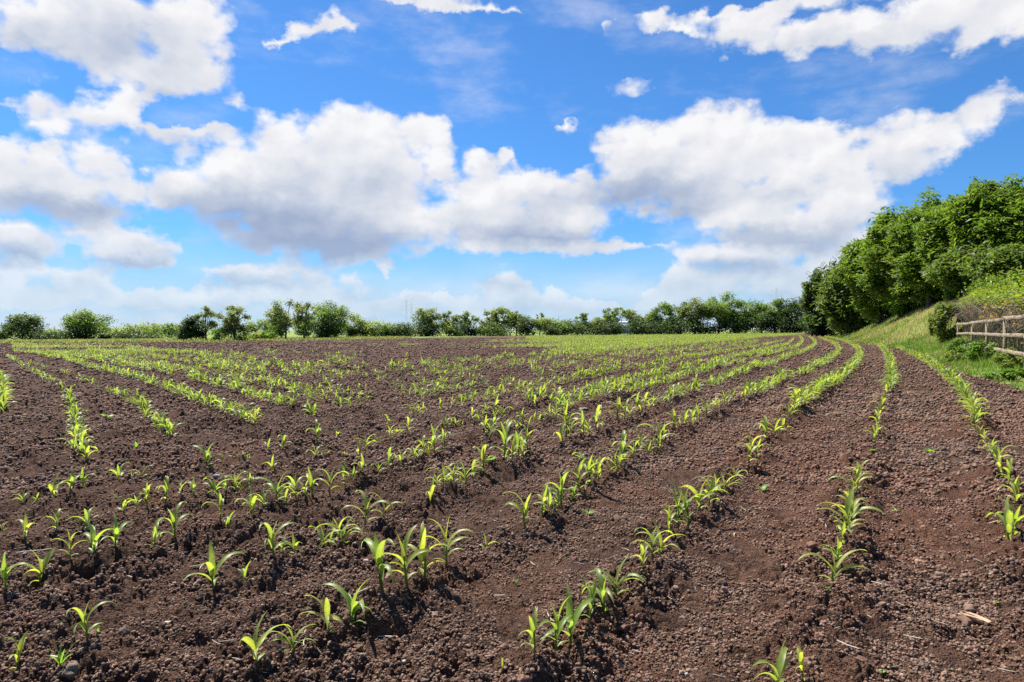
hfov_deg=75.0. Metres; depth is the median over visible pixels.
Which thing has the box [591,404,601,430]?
maize plant
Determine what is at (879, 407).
maize plant
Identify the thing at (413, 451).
maize plant
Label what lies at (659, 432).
maize plant
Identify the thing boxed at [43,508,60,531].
maize plant
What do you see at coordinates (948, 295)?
bank shrub
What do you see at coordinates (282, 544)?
maize plant
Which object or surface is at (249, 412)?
maize plant
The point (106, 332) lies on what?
field tree
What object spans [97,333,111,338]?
hedge shrub
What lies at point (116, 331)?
hedge shrub
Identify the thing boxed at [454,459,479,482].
maize plant
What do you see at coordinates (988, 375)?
weed clump
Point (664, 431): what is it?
maize plant
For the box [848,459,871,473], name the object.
maize plant
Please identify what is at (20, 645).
maize plant
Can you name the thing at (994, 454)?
maize plant
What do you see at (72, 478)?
maize plant
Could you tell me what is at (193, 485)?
maize plant
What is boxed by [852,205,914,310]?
bank tree
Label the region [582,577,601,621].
maize plant
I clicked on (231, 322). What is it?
field tree
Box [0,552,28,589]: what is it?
maize plant
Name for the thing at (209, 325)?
field tree
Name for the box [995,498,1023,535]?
maize plant
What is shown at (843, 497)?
maize plant
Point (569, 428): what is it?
maize plant
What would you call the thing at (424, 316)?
field tree
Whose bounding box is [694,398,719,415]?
maize plant
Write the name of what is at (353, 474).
maize plant
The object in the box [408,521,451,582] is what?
maize plant
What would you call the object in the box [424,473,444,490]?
maize plant
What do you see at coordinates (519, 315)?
field tree
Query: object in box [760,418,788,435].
maize plant
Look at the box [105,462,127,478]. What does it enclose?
maize plant
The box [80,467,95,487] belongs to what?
maize plant
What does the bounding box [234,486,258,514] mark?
maize plant
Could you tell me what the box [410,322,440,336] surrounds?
hedge shrub
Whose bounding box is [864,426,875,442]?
maize plant
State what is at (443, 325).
hedge shrub
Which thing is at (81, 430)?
maize plant
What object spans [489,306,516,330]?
field tree
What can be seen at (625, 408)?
maize plant
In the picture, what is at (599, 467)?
maize plant
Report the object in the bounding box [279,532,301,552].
maize plant
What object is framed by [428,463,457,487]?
maize plant
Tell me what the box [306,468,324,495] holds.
maize plant
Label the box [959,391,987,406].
maize plant
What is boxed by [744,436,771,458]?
maize plant
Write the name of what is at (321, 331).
hedge shrub
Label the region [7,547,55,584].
maize plant
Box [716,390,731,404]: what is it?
maize plant
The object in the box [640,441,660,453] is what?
maize plant
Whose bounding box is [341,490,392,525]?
maize plant
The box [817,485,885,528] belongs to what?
maize plant
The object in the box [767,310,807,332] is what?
hedge shrub
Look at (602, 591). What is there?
maize plant
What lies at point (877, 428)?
maize plant
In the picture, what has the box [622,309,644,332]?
field tree
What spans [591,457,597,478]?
maize plant
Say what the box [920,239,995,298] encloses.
bank tree
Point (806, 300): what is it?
bank tree
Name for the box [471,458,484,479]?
maize plant
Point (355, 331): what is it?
hedge shrub
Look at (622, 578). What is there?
maize plant
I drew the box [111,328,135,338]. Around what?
hedge shrub
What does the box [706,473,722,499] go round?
maize plant
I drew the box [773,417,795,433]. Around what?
maize plant
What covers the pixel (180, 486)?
maize plant
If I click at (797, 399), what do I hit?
maize plant
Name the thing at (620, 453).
maize plant
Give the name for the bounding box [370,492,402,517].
maize plant
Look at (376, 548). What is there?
maize plant
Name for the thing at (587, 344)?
young maize
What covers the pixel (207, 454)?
maize plant
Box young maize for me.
[0,332,990,451]
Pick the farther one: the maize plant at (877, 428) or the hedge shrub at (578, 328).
the hedge shrub at (578, 328)
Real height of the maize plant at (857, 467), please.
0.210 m
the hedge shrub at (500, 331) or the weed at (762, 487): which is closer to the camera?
the weed at (762, 487)
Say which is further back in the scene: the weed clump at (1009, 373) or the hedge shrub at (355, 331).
the hedge shrub at (355, 331)
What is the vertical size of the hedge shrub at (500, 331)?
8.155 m
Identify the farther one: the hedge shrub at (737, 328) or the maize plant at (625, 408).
the hedge shrub at (737, 328)
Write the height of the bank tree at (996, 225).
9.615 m
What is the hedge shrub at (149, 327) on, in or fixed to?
on the grass bank
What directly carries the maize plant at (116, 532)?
on the ploughed field
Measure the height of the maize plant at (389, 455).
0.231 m
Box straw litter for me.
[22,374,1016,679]
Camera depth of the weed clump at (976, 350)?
21.45 m
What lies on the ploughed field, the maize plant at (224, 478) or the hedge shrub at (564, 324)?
the maize plant at (224, 478)
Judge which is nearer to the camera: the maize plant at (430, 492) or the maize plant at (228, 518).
the maize plant at (228, 518)
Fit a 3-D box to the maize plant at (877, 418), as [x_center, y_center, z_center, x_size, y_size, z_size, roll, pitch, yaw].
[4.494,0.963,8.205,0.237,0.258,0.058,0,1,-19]
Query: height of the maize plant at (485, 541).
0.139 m
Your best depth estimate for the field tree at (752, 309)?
182.38 m
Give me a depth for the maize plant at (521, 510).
4.00 m
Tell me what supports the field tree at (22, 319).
on the grass bank
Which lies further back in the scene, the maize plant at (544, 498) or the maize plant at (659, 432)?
the maize plant at (659, 432)
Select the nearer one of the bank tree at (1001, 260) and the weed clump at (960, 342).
the weed clump at (960, 342)
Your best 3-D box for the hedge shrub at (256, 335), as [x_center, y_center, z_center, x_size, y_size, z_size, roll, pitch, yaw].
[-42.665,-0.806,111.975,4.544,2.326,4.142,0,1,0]
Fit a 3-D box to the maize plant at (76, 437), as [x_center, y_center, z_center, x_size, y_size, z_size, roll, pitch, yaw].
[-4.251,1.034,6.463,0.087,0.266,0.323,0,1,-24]
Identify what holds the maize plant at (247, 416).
on the ploughed field
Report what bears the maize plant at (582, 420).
on the ploughed field
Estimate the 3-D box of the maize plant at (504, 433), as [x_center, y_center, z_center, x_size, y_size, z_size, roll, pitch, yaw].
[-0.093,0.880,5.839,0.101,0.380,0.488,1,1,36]
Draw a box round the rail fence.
[956,314,1023,358]
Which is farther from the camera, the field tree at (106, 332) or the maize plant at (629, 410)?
the field tree at (106, 332)
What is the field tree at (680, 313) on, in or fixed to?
on the grass bank
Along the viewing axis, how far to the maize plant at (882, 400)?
9.72 m
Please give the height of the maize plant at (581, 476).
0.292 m
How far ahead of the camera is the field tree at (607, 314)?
185.45 m
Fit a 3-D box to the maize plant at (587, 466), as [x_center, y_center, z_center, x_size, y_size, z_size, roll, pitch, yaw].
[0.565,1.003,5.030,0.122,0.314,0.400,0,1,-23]
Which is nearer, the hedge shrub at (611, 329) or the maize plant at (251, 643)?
the maize plant at (251, 643)
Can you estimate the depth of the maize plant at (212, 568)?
3.08 m
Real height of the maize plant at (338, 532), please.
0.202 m
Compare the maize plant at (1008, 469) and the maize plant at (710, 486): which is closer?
the maize plant at (710, 486)
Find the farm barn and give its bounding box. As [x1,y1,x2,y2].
[603,321,659,333]
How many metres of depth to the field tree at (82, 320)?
183.71 m
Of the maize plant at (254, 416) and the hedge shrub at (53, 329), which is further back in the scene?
the hedge shrub at (53, 329)
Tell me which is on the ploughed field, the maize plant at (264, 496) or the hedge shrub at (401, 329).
the maize plant at (264, 496)
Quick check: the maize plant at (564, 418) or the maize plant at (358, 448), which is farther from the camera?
the maize plant at (564, 418)
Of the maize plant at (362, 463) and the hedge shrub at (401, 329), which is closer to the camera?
the maize plant at (362, 463)
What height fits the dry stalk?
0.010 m
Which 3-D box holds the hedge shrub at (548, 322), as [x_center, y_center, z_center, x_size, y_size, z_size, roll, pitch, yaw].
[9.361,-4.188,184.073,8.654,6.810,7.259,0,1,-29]
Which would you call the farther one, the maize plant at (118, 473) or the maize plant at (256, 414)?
the maize plant at (256, 414)
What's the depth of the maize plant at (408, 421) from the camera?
7.60 m
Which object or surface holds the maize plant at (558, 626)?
on the ploughed field
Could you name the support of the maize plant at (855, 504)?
on the ploughed field
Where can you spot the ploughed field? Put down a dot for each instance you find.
(746, 558)
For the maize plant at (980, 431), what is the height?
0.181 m
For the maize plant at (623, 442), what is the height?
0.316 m
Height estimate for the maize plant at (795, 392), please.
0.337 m
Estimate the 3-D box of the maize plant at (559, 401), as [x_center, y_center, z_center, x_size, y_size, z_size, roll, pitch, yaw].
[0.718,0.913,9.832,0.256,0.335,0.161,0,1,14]
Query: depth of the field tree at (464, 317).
184.69 m
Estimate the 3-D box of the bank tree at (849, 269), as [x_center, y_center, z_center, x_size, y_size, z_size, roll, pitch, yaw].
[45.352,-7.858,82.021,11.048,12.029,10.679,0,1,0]
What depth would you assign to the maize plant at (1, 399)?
9.82 m
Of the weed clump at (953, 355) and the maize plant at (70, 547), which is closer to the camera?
the maize plant at (70, 547)
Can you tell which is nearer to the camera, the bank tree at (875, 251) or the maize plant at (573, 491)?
the maize plant at (573, 491)
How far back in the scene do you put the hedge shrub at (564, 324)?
182.43 m
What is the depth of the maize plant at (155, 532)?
3.70 m
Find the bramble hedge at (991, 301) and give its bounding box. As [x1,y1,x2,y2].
[940,265,1023,365]
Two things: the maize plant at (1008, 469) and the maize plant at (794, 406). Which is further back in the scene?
the maize plant at (794, 406)
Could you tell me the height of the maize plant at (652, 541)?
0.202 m
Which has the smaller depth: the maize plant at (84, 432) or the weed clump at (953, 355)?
the maize plant at (84, 432)
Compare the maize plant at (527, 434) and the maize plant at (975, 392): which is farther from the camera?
the maize plant at (975, 392)
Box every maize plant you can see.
[0,394,12,410]
[0,400,19,411]
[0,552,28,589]
[2,631,27,668]
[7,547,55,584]
[13,490,29,502]
[15,512,36,539]
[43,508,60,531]
[47,473,72,495]
[52,529,85,558]
[58,432,81,450]
[59,468,82,489]
[66,600,116,640]
[67,421,91,435]
[68,507,102,527]
[70,433,80,449]
[74,439,97,457]
[77,440,99,461]
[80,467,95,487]
[80,516,117,552]
[81,428,95,440]
[99,513,130,548]
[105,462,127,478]
[111,493,138,513]
[128,493,144,509]
[143,482,150,506]
[149,522,160,544]
[153,501,193,536]
[154,476,168,502]
[166,421,186,436]
[177,480,187,493]
[181,540,243,589]
[185,475,195,495]
[192,443,214,464]
[200,472,235,494]
[201,491,223,519]
[221,473,225,490]
[225,471,251,491]
[227,512,232,527]
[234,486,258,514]
[236,406,261,422]
[238,561,252,578]
[239,611,289,665]
[240,470,253,485]
[245,404,256,422]
[246,407,259,422]
[246,409,261,424]
[249,489,269,507]
[253,469,295,499]
[259,520,300,552]
[264,454,280,469]
[270,624,316,652]
[271,485,300,504]
[275,533,286,552]
[277,433,293,449]
[279,474,307,498]
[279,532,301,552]
[298,595,342,631]
[299,479,308,495]
[305,444,323,457]
[306,419,322,443]
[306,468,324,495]
[309,523,344,547]
[314,517,354,540]
[316,469,348,494]
[318,528,339,546]
[322,577,371,623]
[324,514,363,542]
[339,460,346,485]
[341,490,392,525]
[348,466,356,483]
[351,454,366,474]
[353,434,375,451]
[356,440,359,453]
[361,532,394,591]
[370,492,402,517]
[374,524,434,588]
[388,447,397,464]
[395,449,408,464]
[399,417,416,431]
[404,401,423,413]
[407,444,420,456]
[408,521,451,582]
[414,435,431,453]
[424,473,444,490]
[426,423,442,453]
[426,476,435,502]
[426,515,473,568]
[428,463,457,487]
[430,428,451,447]
[445,466,465,480]
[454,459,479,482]
[466,407,476,419]
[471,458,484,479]
[474,442,494,474]
[476,414,492,433]
[479,528,495,547]
[488,408,502,427]
[489,420,520,456]
[490,394,498,412]
[502,491,549,527]
[506,436,525,459]
[512,428,526,456]
[516,408,528,422]
[516,436,531,456]
[518,606,537,653]
[520,423,538,449]
[524,386,531,402]
[536,484,547,517]
[538,596,571,649]
[541,584,599,641]
[543,469,578,508]
[547,487,553,508]
[552,490,559,511]
[553,421,566,441]
[554,393,564,411]
[555,401,581,436]
[558,411,583,435]
[563,459,589,491]
[564,485,582,502]
[572,452,606,486]
[576,409,584,434]
[580,419,590,433]
[582,568,613,618]
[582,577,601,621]
[588,556,645,596]
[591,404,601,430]
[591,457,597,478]
[596,455,609,482]
[606,447,628,473]
[608,395,625,420]
[612,430,626,460]
[616,441,622,467]
[620,398,629,419]
[625,440,643,459]
[627,403,634,417]
[629,526,673,559]
[630,430,653,448]
[631,391,653,408]
[632,540,650,568]
[635,520,682,556]
[636,392,646,411]
[637,419,679,450]
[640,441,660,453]
[661,423,668,441]
[661,506,677,535]
[667,407,681,430]
[667,483,703,528]
[667,488,692,528]
[678,408,691,422]
[682,476,729,510]
[689,408,697,423]
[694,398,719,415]
[695,476,729,506]
[696,403,703,419]
[703,468,743,493]
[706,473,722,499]
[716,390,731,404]
[723,467,746,483]
[738,432,763,462]
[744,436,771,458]
[752,637,792,681]
[753,416,766,440]
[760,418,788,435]
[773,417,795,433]
[778,403,800,417]
[786,388,810,408]
[788,389,807,409]
[791,396,803,413]
[793,385,812,403]
[794,393,800,411]
[795,643,804,681]
[797,537,870,581]
[800,384,812,402]
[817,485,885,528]
[823,536,850,566]
[827,473,878,499]
[832,489,866,525]
[833,511,867,532]
[834,516,852,544]
[836,484,865,500]
[847,467,874,491]
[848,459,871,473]
[855,461,864,473]
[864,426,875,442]
[870,410,883,426]
[872,395,887,411]
[875,421,880,433]
[876,402,881,414]
[956,388,979,407]
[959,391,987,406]
[962,411,980,427]
[963,396,981,416]
[964,400,983,415]
[968,424,989,437]
[971,406,988,424]
[979,430,986,443]
[981,443,1015,461]
[982,436,1004,455]
[986,495,1012,539]
[991,446,997,460]
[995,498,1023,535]
[996,454,1002,475]
[996,474,1023,495]
[999,457,1011,480]
[1006,477,1022,504]
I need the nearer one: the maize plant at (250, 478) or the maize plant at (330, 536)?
the maize plant at (330, 536)
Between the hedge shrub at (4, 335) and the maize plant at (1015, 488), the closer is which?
the maize plant at (1015, 488)
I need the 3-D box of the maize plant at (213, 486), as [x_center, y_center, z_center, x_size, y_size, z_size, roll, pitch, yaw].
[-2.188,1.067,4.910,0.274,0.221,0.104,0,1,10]
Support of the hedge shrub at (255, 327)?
on the grass bank
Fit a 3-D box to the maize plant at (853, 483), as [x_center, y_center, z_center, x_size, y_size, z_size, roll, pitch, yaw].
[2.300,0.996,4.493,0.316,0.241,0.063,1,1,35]
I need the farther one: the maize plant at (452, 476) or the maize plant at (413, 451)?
the maize plant at (413, 451)
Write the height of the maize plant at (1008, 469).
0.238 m
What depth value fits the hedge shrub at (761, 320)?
176.23 m
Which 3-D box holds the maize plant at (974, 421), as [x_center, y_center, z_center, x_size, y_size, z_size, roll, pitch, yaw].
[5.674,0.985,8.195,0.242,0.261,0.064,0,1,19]
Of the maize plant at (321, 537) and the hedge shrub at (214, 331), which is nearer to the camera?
the maize plant at (321, 537)
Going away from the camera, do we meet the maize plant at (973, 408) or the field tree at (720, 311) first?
the maize plant at (973, 408)
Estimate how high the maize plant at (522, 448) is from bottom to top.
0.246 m
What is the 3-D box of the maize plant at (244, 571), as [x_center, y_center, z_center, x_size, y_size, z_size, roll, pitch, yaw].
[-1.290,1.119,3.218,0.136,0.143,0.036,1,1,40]
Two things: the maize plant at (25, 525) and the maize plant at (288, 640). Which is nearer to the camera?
the maize plant at (288, 640)
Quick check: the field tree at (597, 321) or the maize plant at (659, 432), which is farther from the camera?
the field tree at (597, 321)
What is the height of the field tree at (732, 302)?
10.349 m
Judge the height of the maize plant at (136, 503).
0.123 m
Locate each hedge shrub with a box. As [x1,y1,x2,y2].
[0,321,55,339]
[0,327,11,339]
[32,329,67,339]
[46,326,66,333]
[55,326,101,338]
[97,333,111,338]
[103,325,129,335]
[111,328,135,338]
[117,322,146,335]
[128,331,159,338]
[133,322,163,337]
[147,322,181,337]
[172,314,207,340]
[207,326,225,339]
[217,315,253,339]
[242,320,261,335]
[243,331,267,338]
[261,330,277,338]
[268,317,294,337]
[291,316,313,337]
[309,323,345,337]
[341,312,369,336]
[345,325,369,336]
[354,317,390,335]
[369,324,391,336]
[384,322,397,335]
[388,321,419,336]
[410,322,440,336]
[434,318,457,335]
[445,320,482,335]
[471,324,491,335]
[473,318,515,335]
[512,315,543,335]
[535,316,561,335]
[541,325,569,335]
[552,318,573,334]
[563,318,602,334]
[588,315,632,334]
[623,314,664,334]
[644,314,694,334]
[683,316,723,333]
[713,317,756,333]
[743,311,785,332]
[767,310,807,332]
[798,312,809,333]
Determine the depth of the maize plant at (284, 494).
4.54 m
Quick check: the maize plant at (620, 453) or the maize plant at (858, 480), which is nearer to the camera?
the maize plant at (858, 480)
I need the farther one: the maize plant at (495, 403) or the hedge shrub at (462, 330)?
the hedge shrub at (462, 330)
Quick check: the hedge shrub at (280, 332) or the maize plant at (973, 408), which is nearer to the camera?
the maize plant at (973, 408)
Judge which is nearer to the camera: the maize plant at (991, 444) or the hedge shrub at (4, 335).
the maize plant at (991, 444)
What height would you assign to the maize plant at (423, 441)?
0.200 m
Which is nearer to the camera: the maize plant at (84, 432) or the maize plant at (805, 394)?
the maize plant at (84, 432)
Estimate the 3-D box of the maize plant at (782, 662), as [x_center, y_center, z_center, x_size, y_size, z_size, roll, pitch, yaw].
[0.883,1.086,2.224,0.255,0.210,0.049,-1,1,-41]
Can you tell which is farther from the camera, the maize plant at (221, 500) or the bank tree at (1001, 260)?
the bank tree at (1001, 260)
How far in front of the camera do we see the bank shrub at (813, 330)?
115.12 m
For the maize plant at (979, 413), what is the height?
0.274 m
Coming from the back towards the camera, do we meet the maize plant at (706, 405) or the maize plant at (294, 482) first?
the maize plant at (706, 405)
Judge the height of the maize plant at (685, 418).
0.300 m
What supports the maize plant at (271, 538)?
on the ploughed field
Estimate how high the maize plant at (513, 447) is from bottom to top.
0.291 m
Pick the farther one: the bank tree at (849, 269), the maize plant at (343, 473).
the bank tree at (849, 269)
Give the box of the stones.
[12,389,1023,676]
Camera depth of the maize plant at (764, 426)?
7.12 m
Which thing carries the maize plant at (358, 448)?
on the ploughed field
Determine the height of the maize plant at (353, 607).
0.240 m
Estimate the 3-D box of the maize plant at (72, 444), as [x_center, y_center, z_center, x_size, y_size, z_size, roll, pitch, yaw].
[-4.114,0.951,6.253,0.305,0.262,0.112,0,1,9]
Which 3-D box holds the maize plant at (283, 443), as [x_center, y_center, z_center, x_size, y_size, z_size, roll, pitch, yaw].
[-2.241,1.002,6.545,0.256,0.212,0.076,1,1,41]
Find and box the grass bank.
[0,301,1023,388]
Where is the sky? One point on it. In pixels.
(163, 161)
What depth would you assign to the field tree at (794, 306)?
175.12 m
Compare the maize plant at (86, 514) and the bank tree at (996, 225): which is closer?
the maize plant at (86, 514)
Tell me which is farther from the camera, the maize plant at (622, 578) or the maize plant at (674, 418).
the maize plant at (674, 418)
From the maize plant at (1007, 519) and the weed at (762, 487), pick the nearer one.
the maize plant at (1007, 519)
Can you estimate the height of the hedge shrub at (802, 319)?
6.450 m
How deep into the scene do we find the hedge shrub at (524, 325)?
182.13 m
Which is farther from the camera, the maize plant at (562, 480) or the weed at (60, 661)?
the maize plant at (562, 480)
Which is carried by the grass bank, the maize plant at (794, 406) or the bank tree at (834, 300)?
the bank tree at (834, 300)
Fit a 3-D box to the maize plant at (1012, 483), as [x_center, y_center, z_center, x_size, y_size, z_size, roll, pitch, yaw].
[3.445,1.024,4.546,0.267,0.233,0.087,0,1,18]
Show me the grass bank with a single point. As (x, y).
(291, 334)
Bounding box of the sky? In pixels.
[0,0,1023,330]
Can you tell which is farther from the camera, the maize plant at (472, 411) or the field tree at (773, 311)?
the field tree at (773, 311)
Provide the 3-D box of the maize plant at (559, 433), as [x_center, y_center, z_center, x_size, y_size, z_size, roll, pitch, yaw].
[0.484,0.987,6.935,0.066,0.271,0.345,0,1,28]
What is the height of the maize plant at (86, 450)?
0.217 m
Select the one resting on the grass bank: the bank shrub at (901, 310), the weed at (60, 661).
the bank shrub at (901, 310)
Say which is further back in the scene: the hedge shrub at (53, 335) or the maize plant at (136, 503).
the hedge shrub at (53, 335)
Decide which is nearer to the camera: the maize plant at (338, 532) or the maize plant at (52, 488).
the maize plant at (338, 532)
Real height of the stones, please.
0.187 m
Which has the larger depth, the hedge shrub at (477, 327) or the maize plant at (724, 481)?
the hedge shrub at (477, 327)
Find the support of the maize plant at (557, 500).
on the ploughed field
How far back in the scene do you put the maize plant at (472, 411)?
8.78 m
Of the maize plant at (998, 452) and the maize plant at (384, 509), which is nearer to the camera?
the maize plant at (384, 509)
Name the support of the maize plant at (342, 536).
on the ploughed field
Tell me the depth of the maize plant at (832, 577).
3.17 m
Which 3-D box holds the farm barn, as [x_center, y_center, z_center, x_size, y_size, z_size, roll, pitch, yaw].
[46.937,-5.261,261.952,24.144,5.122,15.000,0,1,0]
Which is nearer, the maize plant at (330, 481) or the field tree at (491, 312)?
the maize plant at (330, 481)
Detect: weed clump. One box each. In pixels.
[943,350,967,361]
[944,338,971,353]
[964,340,1000,361]
[980,372,1001,379]
[990,346,1023,368]
[999,368,1023,380]
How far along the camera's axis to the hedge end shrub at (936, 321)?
35.22 m
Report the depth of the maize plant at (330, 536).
3.75 m
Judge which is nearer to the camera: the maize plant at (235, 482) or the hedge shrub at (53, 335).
the maize plant at (235, 482)
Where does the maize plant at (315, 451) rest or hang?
on the ploughed field
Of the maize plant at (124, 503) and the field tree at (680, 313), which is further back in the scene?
the field tree at (680, 313)
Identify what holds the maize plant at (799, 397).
on the ploughed field
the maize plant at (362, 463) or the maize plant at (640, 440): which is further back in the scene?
the maize plant at (640, 440)
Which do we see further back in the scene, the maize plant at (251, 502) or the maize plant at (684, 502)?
the maize plant at (251, 502)
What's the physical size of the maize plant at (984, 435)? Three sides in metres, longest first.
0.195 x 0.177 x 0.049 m
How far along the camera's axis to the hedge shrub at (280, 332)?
115.20 m
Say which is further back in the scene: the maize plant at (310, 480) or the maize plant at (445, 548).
the maize plant at (310, 480)
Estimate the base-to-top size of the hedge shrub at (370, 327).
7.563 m
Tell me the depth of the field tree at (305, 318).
113.40 m
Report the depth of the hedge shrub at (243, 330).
93.58 m
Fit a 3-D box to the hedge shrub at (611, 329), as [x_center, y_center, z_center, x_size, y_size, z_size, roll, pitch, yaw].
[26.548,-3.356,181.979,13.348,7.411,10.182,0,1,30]
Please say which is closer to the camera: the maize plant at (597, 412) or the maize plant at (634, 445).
the maize plant at (634, 445)
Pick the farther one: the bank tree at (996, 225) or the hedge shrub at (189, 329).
the hedge shrub at (189, 329)
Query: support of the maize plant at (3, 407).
on the ploughed field
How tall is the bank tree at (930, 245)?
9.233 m
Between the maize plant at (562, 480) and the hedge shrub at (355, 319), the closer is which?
the maize plant at (562, 480)
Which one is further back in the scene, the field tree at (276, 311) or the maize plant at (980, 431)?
the field tree at (276, 311)
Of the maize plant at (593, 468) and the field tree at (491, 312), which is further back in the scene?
the field tree at (491, 312)
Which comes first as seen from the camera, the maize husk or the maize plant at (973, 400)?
the maize husk
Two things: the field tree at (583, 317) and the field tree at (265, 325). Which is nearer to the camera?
the field tree at (265, 325)
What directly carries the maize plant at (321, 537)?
on the ploughed field
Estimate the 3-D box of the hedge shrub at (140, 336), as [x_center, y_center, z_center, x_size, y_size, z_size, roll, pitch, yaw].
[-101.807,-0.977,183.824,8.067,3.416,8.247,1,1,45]
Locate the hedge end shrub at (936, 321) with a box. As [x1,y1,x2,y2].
[926,301,966,343]
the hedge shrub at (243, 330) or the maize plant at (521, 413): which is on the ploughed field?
the maize plant at (521, 413)
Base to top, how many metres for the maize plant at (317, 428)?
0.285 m
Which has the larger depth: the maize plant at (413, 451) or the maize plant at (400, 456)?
the maize plant at (413, 451)
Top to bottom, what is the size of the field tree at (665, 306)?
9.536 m
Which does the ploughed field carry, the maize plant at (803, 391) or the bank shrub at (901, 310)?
the maize plant at (803, 391)
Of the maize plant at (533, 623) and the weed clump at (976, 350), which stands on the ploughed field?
the maize plant at (533, 623)
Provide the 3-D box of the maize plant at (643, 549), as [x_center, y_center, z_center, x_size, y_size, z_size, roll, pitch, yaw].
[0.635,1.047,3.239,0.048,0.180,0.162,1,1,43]
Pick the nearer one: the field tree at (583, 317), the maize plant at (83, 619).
the maize plant at (83, 619)
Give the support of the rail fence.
on the grass bank
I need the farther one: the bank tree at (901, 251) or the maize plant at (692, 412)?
the bank tree at (901, 251)
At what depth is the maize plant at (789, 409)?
8.56 m
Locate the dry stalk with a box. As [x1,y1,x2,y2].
[16,548,51,552]
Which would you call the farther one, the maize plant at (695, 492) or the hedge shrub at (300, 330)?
the hedge shrub at (300, 330)
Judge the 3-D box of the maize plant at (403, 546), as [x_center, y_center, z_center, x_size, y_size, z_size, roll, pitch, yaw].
[-0.485,0.979,2.938,0.286,0.310,0.070,0,1,-31]
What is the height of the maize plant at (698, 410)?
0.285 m
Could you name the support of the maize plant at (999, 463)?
on the ploughed field
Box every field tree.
[0,312,49,339]
[59,308,118,335]
[89,321,113,334]
[194,305,218,339]
[211,304,251,338]
[256,319,281,335]
[264,298,305,338]
[292,301,318,337]
[300,299,351,336]
[410,306,442,329]
[439,310,459,335]
[457,310,479,325]
[478,309,499,335]
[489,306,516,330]
[510,311,522,335]
[575,313,588,334]
[591,317,606,332]
[602,307,631,324]
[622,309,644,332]
[644,301,675,334]
[666,304,690,333]
[676,297,711,332]
[698,290,738,332]
[726,299,744,330]
[730,298,765,332]
[757,295,791,332]
[777,297,811,332]
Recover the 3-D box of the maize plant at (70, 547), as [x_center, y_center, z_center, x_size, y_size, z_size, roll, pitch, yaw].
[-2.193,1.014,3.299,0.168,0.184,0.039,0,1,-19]
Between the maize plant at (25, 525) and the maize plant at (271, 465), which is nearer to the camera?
the maize plant at (25, 525)
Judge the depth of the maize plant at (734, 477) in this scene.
5.24 m
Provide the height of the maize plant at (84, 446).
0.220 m
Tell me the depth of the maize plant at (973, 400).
8.79 m
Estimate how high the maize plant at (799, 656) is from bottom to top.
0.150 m
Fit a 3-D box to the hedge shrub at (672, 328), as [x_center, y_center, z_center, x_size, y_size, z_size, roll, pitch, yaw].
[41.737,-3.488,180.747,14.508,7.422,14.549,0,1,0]
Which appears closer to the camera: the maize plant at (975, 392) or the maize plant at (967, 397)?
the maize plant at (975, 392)
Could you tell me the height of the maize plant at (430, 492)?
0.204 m
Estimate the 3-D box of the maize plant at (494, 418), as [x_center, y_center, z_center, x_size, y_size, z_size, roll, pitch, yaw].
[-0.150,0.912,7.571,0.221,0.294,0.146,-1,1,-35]
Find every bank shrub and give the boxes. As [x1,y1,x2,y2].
[807,312,836,335]
[827,316,848,334]
[848,310,875,329]
[886,297,920,318]
[912,287,946,305]
[933,284,960,301]
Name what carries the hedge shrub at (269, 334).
on the grass bank
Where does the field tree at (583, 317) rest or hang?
on the grass bank
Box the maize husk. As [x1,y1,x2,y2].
[957,611,1000,630]
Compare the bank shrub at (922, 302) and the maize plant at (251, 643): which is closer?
the maize plant at (251, 643)
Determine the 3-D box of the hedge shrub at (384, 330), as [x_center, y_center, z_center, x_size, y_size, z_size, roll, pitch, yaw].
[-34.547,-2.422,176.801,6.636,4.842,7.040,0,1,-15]
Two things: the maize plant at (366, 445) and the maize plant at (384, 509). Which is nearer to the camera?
the maize plant at (384, 509)
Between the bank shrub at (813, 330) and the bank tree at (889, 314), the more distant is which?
the bank shrub at (813, 330)
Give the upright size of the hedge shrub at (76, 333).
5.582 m
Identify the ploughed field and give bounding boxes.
[0,334,1023,681]
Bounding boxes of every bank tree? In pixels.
[797,266,830,335]
[810,253,876,332]
[829,230,890,324]
[851,290,891,322]
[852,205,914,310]
[880,185,958,307]
[884,261,925,308]
[910,205,980,288]
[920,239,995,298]
[939,173,1023,255]
[956,242,1023,286]
[965,187,1023,251]
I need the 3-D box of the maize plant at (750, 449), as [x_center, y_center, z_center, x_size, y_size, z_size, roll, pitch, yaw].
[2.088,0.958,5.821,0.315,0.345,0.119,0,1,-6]
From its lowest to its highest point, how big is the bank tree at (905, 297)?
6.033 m
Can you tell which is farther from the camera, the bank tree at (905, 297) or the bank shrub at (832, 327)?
the bank shrub at (832, 327)
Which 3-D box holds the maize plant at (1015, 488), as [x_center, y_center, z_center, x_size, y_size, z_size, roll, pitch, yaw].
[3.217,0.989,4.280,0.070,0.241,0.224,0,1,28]
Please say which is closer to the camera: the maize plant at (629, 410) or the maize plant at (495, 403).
the maize plant at (629, 410)
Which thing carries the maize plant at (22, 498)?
on the ploughed field
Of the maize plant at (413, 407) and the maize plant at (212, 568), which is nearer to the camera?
the maize plant at (212, 568)
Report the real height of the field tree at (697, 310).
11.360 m
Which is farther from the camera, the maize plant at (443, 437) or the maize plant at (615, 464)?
the maize plant at (443, 437)
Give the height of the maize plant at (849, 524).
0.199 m
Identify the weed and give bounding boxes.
[47,641,73,669]
[756,484,768,490]
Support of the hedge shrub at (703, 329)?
on the grass bank
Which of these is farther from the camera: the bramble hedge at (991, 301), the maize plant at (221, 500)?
the bramble hedge at (991, 301)

